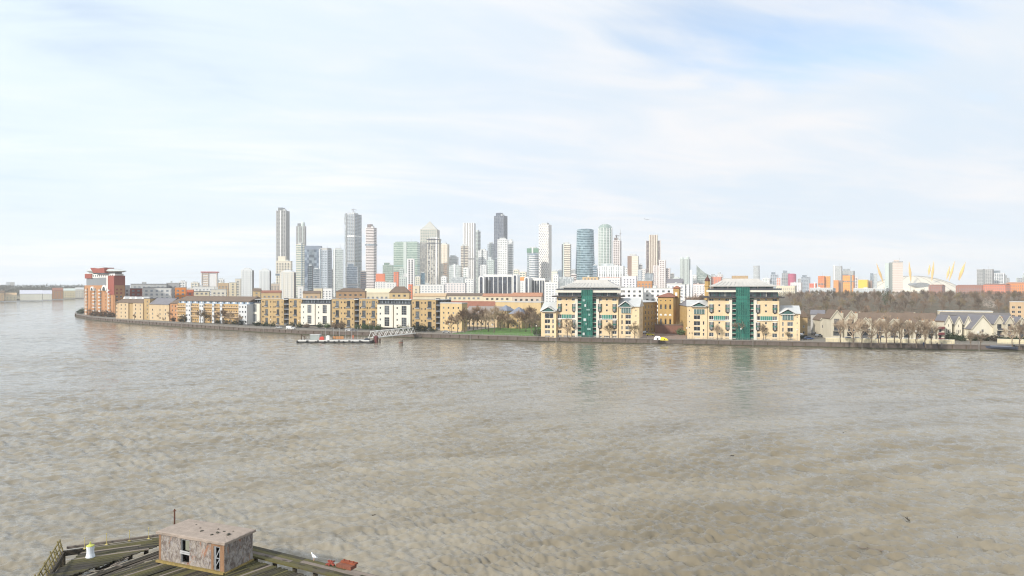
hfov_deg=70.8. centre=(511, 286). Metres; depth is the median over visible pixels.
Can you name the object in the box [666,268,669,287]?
tower block
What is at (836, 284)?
tower block
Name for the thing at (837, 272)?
tower block
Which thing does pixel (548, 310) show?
wharf pavilion
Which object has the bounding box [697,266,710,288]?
sail tower
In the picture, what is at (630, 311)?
wharf pavilion
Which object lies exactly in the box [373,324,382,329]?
bush
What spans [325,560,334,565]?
rusty cleat
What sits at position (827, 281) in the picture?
tower block
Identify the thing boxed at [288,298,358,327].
waterfront flats
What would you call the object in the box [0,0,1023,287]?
sky
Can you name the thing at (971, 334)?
bare tree
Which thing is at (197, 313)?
bare tree
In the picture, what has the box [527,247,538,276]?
skyscraper
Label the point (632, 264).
tower block
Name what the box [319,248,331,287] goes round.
skyscraper
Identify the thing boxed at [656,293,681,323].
engine house
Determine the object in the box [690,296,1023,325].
park hill
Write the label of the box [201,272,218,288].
tower block
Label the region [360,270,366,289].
skyscraper
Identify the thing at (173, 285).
grey flats
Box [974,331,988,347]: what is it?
bare tree
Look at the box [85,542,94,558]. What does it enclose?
lantern bollard
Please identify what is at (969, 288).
red brick row
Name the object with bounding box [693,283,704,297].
pale blocks
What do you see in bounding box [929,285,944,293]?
red brick row
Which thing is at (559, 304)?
bay window
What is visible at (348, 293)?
mansard flats
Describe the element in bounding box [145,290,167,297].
window
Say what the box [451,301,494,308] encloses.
red roof flats
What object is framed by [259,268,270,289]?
tower block
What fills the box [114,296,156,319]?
tan waterfront flats
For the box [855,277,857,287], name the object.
tower block
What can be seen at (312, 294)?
brick roofs
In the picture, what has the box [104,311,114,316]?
bush
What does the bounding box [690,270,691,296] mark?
skyscraper
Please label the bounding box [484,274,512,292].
glass office
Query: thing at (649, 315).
side wing
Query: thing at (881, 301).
wood undergrowth
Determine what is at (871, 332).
bare tree
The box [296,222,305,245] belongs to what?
skyscraper
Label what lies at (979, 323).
gabled house
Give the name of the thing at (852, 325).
bare tree
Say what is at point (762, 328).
bare tree
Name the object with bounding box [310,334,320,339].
equipment container
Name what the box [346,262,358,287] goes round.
skyscraper
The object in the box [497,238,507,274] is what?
skyscraper
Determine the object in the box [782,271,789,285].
tower block
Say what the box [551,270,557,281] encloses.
tower block
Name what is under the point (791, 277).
skyscraper
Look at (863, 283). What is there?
tower block
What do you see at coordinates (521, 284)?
orange ball block
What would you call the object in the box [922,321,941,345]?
bare tree
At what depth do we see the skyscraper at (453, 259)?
2399.23 m
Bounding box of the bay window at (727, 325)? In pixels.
[725,322,729,330]
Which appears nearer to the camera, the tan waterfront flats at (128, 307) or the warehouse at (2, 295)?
the tan waterfront flats at (128, 307)
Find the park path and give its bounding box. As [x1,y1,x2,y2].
[446,327,496,332]
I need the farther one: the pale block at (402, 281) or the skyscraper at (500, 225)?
the skyscraper at (500, 225)
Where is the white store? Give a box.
[465,277,473,292]
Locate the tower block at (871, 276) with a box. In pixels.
[870,273,872,287]
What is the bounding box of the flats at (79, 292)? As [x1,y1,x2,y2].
[75,287,83,297]
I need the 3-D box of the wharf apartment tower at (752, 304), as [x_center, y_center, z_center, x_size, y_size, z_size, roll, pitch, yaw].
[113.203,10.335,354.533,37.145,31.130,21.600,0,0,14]
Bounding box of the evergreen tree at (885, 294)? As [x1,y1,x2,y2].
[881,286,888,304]
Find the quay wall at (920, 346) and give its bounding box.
[75,313,1023,350]
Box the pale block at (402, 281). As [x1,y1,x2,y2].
[399,276,406,287]
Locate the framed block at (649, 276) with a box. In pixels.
[645,272,653,284]
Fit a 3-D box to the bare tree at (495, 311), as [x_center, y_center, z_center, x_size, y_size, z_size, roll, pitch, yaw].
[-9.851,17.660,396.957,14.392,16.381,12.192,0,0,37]
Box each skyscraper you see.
[276,208,289,260]
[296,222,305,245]
[296,242,304,296]
[305,246,321,290]
[308,265,312,290]
[313,268,319,290]
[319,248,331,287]
[333,248,343,296]
[345,211,361,288]
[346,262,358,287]
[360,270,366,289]
[365,224,376,288]
[383,263,393,281]
[393,242,420,276]
[407,258,414,288]
[420,221,439,282]
[421,272,424,283]
[427,237,441,283]
[441,243,448,282]
[443,262,447,282]
[449,255,458,265]
[449,264,461,282]
[461,244,467,276]
[463,223,475,292]
[476,230,480,292]
[478,247,487,276]
[487,242,493,259]
[494,212,506,274]
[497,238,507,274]
[508,239,513,274]
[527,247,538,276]
[529,253,538,277]
[539,223,551,279]
[562,242,570,276]
[575,229,594,279]
[593,264,596,276]
[598,224,611,265]
[613,236,621,265]
[646,235,660,272]
[680,256,689,283]
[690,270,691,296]
[753,266,759,278]
[788,274,795,285]
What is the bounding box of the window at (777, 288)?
[777,288,796,295]
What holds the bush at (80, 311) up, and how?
on the ground at (809, 334)
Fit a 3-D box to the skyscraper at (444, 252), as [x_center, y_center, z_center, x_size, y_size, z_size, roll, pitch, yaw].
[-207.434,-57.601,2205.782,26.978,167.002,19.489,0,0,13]
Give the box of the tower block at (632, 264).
[627,254,638,280]
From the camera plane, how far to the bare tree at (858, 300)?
619.46 m
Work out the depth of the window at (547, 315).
363.87 m
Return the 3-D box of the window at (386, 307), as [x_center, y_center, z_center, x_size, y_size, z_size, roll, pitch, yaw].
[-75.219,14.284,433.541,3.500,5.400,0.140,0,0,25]
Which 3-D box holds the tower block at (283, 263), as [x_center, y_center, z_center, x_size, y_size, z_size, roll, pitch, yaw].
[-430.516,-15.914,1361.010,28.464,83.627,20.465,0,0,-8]
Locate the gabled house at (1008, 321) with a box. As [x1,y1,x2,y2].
[1000,315,1013,337]
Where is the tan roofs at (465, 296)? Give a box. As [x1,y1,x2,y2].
[447,293,482,300]
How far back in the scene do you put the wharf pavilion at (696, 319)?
351.63 m
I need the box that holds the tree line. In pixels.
[0,283,84,296]
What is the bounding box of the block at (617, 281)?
[601,276,621,294]
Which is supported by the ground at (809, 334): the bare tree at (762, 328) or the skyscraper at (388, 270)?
the skyscraper at (388, 270)
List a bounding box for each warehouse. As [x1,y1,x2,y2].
[0,291,4,300]
[5,293,16,300]
[19,290,41,299]
[42,290,51,299]
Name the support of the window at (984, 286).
in the red brick row at (998, 287)
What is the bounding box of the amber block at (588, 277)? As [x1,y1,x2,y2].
[582,275,598,279]
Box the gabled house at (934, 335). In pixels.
[923,320,935,338]
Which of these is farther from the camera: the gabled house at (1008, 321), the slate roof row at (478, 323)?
the slate roof row at (478, 323)
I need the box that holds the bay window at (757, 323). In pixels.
[756,322,759,330]
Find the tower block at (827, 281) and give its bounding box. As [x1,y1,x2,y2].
[825,276,829,287]
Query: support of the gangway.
on the pontoon
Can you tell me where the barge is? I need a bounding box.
[985,345,1017,349]
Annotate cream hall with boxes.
[365,289,390,298]
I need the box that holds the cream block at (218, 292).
[211,287,226,295]
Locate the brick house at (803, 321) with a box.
[800,310,807,334]
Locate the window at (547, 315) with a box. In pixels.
[545,313,552,317]
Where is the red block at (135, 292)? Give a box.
[130,288,142,296]
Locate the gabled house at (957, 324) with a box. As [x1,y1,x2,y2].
[949,315,963,339]
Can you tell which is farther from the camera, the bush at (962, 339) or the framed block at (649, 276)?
the framed block at (649, 276)
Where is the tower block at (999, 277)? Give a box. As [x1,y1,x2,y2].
[994,271,1004,283]
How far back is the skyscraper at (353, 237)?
2046.47 m
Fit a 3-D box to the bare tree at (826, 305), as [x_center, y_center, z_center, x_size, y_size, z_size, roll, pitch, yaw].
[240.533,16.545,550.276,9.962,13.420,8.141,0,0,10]
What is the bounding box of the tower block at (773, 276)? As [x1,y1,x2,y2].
[770,272,777,288]
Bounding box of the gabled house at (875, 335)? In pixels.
[869,317,885,337]
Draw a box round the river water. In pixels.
[0,296,1023,575]
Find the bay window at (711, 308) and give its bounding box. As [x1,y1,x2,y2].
[709,304,713,313]
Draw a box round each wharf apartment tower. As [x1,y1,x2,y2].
[552,280,624,337]
[703,276,784,339]
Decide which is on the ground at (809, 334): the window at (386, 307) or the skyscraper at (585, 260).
the skyscraper at (585, 260)
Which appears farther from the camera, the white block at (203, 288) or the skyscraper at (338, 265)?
the skyscraper at (338, 265)
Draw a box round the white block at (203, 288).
[193,285,214,295]
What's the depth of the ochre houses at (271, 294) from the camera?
742.51 m
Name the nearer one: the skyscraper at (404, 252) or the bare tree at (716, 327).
the bare tree at (716, 327)
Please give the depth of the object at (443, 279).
1498.91 m
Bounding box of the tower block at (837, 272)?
[833,265,841,287]
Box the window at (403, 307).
[402,306,405,314]
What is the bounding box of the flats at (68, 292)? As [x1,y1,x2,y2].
[63,288,74,297]
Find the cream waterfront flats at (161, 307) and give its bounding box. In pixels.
[149,298,178,321]
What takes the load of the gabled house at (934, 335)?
on the ground at (809, 334)
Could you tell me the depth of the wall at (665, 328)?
389.45 m
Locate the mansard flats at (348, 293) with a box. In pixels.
[335,288,366,298]
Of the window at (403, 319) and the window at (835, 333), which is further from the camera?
the window at (403, 319)
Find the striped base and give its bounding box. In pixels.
[323,287,332,298]
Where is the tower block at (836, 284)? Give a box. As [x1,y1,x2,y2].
[834,280,838,291]
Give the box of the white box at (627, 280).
[622,275,636,286]
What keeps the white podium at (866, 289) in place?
on the ground at (809, 334)
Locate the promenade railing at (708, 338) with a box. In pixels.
[75,312,1021,344]
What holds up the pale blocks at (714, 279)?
on the ground at (809, 334)
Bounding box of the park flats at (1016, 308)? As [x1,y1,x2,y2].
[1009,301,1023,317]
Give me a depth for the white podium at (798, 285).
1789.78 m
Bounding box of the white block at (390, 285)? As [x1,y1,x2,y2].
[385,281,396,289]
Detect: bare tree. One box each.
[195,309,207,322]
[201,311,209,318]
[216,310,229,320]
[225,311,234,324]
[234,314,242,325]
[444,314,455,332]
[450,312,466,332]
[456,307,475,332]
[467,309,478,329]
[468,305,486,328]
[474,309,486,330]
[480,310,493,330]
[481,305,502,332]
[497,315,508,329]
[506,318,516,325]
[511,311,525,329]
[517,310,532,331]
[524,305,536,327]
[526,312,540,332]
[527,308,540,327]
[558,319,575,337]
[604,322,612,337]
[627,321,638,337]
[685,293,699,299]
[713,324,720,339]
[758,323,767,338]
[822,299,831,310]
[832,318,847,343]
[837,313,865,346]
[851,319,868,343]
[852,296,859,309]
[856,318,883,346]
[873,313,902,346]
[874,318,892,344]
[885,317,915,347]
[888,321,900,344]
[899,298,910,310]
[904,319,916,345]
[906,313,930,347]
[918,318,934,347]
[919,302,927,312]
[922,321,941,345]
[937,297,947,309]
[965,330,974,347]
[972,301,980,310]
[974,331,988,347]
[994,299,1003,312]
[1000,324,1021,346]
[1009,320,1023,347]
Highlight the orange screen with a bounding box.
[332,336,343,339]
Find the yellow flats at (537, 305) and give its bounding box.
[495,301,544,326]
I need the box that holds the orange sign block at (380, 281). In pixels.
[375,274,385,288]
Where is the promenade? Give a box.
[78,313,1021,344]
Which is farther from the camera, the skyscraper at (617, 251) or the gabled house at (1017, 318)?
the skyscraper at (617, 251)
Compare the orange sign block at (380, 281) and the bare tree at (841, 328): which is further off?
the orange sign block at (380, 281)
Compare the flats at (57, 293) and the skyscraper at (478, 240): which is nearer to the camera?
the flats at (57, 293)
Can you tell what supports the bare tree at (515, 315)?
on the park lawn at (511, 331)
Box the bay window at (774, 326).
[772,322,776,331]
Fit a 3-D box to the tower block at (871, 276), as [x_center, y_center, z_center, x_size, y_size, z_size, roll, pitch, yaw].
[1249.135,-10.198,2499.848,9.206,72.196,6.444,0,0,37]
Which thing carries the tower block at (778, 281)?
on the ground at (809, 334)
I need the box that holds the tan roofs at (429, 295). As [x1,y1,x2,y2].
[413,293,447,298]
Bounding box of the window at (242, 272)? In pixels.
[242,272,248,295]
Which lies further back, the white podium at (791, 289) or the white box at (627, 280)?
the white podium at (791, 289)
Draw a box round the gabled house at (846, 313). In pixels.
[840,310,857,337]
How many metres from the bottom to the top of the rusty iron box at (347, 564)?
0.594 m
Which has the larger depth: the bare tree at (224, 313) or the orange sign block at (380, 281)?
the orange sign block at (380, 281)
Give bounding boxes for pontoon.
[296,337,373,343]
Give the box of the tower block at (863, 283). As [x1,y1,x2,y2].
[858,280,868,287]
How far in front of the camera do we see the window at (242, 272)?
980.58 m
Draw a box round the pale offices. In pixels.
[451,276,463,282]
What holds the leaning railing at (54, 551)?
on the timber jetty
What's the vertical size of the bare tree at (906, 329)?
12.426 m
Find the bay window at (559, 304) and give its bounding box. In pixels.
[558,303,561,311]
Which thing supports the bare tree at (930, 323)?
on the ground at (809, 334)
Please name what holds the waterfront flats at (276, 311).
on the ground at (809, 334)
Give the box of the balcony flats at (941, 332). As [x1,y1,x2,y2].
[928,320,944,338]
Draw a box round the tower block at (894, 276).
[885,260,902,293]
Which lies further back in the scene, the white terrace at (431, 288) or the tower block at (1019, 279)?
the tower block at (1019, 279)
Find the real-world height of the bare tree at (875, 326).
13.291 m
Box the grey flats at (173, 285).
[166,281,179,297]
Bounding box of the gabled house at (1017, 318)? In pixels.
[1012,316,1023,337]
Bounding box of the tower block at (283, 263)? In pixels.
[275,256,292,282]
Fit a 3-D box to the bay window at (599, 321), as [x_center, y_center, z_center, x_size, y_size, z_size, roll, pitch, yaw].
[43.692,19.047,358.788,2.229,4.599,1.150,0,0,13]
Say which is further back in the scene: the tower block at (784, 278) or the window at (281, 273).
the tower block at (784, 278)
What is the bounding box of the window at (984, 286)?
[984,286,1009,292]
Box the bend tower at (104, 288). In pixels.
[84,266,125,314]
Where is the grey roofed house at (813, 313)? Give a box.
[810,310,825,332]
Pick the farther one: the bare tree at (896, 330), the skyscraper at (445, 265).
the skyscraper at (445, 265)
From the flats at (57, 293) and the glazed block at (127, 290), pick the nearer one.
the glazed block at (127, 290)
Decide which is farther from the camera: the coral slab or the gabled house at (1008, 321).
the coral slab
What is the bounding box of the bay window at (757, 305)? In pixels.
[756,304,759,313]
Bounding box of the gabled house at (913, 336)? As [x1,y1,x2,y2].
[907,319,923,338]
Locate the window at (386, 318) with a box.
[385,317,388,325]
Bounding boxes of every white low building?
[545,280,558,301]
[558,276,573,288]
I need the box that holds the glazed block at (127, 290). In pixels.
[125,285,129,295]
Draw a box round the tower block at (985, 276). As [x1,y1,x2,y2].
[977,269,993,284]
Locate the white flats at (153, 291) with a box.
[143,285,171,297]
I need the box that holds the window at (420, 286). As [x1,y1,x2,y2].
[420,286,441,291]
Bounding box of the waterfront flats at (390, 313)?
[359,298,450,329]
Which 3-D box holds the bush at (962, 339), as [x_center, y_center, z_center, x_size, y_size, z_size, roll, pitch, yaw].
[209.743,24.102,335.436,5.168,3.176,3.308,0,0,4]
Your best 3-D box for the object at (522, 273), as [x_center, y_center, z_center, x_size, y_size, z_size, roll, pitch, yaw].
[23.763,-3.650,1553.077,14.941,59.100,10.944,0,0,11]
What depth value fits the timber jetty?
66.30 m
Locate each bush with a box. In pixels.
[76,308,84,313]
[86,310,99,315]
[96,310,106,316]
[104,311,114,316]
[337,322,345,328]
[360,323,368,329]
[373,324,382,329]
[411,323,426,331]
[418,323,431,331]
[675,327,685,334]
[945,332,959,339]
[955,335,966,340]
[990,332,999,340]
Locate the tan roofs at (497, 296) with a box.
[482,293,511,300]
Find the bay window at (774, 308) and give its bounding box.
[772,304,776,313]
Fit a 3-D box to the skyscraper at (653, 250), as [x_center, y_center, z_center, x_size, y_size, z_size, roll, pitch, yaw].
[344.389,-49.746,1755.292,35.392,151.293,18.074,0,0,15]
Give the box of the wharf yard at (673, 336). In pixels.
[641,332,685,338]
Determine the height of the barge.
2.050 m
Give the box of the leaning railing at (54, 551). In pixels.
[34,539,63,575]
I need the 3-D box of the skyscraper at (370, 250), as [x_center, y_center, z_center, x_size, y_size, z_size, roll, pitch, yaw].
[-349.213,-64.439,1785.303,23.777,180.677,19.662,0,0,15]
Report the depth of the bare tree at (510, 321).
405.67 m
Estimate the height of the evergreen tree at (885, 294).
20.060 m
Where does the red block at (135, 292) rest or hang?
on the ground at (809, 334)
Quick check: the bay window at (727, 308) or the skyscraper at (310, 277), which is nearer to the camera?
the bay window at (727, 308)
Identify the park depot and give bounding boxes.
[937,310,992,313]
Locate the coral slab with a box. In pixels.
[408,284,412,298]
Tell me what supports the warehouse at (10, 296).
on the ground at (809, 334)
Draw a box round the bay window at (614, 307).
[612,304,616,312]
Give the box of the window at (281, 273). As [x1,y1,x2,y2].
[281,273,292,296]
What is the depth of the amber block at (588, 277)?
897.94 m
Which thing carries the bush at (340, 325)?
on the ground at (809, 334)
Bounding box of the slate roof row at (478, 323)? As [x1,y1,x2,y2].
[467,306,509,326]
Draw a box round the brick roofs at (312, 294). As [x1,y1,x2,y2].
[303,291,320,298]
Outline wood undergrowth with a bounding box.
[783,293,1023,319]
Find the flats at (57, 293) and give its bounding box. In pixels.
[52,288,62,298]
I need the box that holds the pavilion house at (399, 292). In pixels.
[389,286,410,298]
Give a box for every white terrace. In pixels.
[417,283,444,292]
[444,282,465,292]
[621,285,644,299]
[644,285,672,318]
[670,282,686,302]
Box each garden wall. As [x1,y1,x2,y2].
[825,337,879,342]
[881,338,954,343]
[997,339,1023,343]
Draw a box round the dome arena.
[873,261,965,292]
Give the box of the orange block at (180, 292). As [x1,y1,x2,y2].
[175,287,186,298]
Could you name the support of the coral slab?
on the ground at (809, 334)
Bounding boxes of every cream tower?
[229,282,236,295]
[235,279,240,295]
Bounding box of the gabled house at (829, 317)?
[822,309,843,337]
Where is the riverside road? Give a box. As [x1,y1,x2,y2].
[198,322,427,331]
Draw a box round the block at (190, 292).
[187,289,193,295]
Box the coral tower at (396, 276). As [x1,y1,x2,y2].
[394,272,398,285]
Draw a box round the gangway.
[368,327,415,337]
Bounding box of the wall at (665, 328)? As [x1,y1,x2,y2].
[655,324,682,333]
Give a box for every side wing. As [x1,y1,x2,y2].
[642,300,656,332]
[679,300,686,335]
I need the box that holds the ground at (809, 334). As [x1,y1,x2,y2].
[84,288,1023,344]
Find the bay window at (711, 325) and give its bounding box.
[709,322,713,330]
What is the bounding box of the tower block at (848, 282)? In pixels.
[842,274,854,294]
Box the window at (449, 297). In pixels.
[449,297,478,298]
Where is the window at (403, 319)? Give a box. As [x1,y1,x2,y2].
[402,318,405,326]
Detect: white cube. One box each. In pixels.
[298,286,303,297]
[686,284,689,297]
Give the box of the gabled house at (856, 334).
[854,317,871,337]
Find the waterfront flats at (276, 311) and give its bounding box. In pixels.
[253,298,288,324]
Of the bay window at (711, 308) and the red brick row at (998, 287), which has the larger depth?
the red brick row at (998, 287)
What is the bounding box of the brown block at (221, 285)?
[218,281,228,295]
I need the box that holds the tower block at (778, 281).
[776,278,780,285]
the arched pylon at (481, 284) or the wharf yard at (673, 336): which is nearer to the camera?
the wharf yard at (673, 336)
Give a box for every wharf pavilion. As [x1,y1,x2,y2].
[540,302,557,337]
[617,298,643,337]
[686,300,707,338]
[778,305,800,340]
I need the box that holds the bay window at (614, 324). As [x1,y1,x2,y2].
[612,320,616,328]
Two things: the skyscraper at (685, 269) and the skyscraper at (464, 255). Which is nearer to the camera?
the skyscraper at (464, 255)
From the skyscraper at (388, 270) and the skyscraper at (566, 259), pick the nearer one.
the skyscraper at (566, 259)
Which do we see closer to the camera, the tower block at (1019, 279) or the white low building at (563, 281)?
the white low building at (563, 281)
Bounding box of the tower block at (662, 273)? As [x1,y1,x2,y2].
[659,260,665,287]
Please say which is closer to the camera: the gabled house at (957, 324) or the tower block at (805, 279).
the gabled house at (957, 324)
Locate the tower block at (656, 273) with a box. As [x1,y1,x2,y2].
[653,265,658,287]
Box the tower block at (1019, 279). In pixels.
[1016,278,1023,281]
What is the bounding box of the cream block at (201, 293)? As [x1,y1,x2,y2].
[194,289,209,295]
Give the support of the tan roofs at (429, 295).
on the ground at (809, 334)
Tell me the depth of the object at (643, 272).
1697.53 m
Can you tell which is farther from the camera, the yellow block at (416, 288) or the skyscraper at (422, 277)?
the skyscraper at (422, 277)
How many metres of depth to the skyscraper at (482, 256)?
1898.31 m
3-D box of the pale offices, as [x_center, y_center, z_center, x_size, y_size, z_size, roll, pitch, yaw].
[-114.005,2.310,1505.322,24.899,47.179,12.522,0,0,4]
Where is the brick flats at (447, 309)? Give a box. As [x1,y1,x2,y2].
[440,302,466,330]
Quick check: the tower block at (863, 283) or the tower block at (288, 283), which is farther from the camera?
the tower block at (863, 283)
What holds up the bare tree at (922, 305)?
on the park hill
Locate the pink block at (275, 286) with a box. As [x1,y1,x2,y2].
[271,282,279,289]
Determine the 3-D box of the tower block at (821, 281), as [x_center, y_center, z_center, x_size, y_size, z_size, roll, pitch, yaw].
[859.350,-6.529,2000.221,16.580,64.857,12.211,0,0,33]
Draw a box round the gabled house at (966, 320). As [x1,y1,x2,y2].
[957,315,970,338]
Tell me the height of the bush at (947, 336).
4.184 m
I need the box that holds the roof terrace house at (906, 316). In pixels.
[839,312,935,319]
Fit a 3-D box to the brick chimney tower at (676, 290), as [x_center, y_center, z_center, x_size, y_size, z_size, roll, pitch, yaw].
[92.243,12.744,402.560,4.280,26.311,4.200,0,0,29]
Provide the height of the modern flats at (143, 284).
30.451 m
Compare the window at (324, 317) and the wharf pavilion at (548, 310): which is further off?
the window at (324, 317)
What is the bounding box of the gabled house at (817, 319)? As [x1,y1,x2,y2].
[812,313,823,334]
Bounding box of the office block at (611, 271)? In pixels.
[598,264,624,279]
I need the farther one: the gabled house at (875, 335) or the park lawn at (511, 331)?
the park lawn at (511, 331)
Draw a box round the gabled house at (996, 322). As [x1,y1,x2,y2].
[985,314,1003,337]
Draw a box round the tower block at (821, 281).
[818,272,824,287]
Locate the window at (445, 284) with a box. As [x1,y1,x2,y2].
[445,284,463,291]
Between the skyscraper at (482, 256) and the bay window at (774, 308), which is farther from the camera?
the skyscraper at (482, 256)
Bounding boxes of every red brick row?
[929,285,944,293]
[956,285,982,293]
[983,284,1010,293]
[1006,282,1023,294]
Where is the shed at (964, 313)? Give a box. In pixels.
[939,312,1010,315]
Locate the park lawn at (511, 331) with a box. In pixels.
[453,327,540,335]
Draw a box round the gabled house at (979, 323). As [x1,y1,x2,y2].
[962,314,992,340]
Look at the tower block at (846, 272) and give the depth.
2642.13 m
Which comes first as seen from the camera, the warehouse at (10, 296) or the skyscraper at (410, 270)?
the warehouse at (10, 296)
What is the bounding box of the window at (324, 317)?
[323,316,326,323]
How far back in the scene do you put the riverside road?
447.95 m
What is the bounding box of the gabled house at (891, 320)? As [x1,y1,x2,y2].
[882,318,898,337]
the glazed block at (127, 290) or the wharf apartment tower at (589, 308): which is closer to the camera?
the wharf apartment tower at (589, 308)
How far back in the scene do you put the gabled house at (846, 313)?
349.00 m
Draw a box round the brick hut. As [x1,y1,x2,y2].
[156,519,255,574]
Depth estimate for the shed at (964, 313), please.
392.00 m
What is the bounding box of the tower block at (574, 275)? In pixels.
[571,273,576,280]
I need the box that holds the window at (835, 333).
[833,331,839,335]
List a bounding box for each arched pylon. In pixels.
[478,276,485,292]
[513,274,519,292]
[524,277,531,292]
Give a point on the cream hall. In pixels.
(377, 293)
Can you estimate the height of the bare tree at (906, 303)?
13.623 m
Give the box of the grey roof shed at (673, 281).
[666,279,683,287]
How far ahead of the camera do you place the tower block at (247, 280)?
980.95 m
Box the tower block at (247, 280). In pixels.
[241,268,253,295]
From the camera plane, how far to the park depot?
556.81 m
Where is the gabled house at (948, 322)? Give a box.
[935,314,952,338]
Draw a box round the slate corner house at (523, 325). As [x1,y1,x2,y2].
[509,307,527,328]
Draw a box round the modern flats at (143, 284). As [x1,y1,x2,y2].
[131,282,166,287]
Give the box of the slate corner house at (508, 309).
[497,305,513,327]
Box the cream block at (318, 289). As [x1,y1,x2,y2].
[313,288,322,298]
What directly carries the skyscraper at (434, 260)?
on the ground at (809, 334)
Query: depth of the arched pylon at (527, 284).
1129.45 m
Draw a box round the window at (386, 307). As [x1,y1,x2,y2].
[385,306,388,314]
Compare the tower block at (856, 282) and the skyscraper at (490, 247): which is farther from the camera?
the skyscraper at (490, 247)
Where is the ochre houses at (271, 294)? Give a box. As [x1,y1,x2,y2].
[261,290,281,298]
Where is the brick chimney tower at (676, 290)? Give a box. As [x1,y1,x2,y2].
[672,286,681,323]
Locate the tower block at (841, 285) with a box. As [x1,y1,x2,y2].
[839,281,842,292]
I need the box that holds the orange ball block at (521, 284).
[520,277,524,292]
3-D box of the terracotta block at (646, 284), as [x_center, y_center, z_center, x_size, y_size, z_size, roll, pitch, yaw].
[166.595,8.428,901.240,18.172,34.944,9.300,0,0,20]
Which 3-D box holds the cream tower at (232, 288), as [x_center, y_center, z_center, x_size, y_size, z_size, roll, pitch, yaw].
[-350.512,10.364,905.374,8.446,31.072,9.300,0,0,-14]
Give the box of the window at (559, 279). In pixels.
[559,279,573,288]
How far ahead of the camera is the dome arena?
2914.65 m
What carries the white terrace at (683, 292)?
on the ground at (809, 334)
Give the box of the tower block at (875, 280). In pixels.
[874,274,876,287]
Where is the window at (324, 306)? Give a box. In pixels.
[323,305,326,312]
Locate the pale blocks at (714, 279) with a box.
[711,276,721,288]
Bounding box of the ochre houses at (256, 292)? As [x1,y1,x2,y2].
[252,288,261,297]
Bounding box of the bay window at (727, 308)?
[725,304,729,313]
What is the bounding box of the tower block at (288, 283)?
[280,270,295,298]
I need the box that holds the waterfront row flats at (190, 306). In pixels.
[176,296,261,323]
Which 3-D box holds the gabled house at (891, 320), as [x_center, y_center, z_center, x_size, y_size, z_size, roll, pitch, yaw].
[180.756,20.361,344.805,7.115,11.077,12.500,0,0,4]
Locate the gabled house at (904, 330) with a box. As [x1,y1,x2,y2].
[899,319,911,337]
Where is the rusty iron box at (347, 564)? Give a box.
[336,559,357,570]
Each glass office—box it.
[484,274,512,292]
[532,278,549,300]
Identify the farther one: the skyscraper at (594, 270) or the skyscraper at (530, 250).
the skyscraper at (530, 250)
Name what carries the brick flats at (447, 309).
on the ground at (809, 334)
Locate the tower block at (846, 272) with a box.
[842,269,854,279]
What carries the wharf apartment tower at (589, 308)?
on the ground at (809, 334)
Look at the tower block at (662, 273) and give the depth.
1497.31 m
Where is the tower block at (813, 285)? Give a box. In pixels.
[809,282,816,290]
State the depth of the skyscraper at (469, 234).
1897.67 m
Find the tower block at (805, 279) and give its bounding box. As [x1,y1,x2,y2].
[801,275,809,292]
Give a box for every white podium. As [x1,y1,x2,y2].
[776,285,796,295]
[790,282,802,292]
[810,287,835,294]
[853,287,889,295]
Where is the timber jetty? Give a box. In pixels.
[47,534,376,575]
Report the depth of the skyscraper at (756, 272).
2603.89 m
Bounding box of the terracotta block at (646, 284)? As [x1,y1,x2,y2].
[637,279,652,287]
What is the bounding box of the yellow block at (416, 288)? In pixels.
[413,285,419,294]
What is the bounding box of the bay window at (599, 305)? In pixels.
[598,304,601,312]
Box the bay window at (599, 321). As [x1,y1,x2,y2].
[598,320,601,328]
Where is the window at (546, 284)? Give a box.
[546,284,558,301]

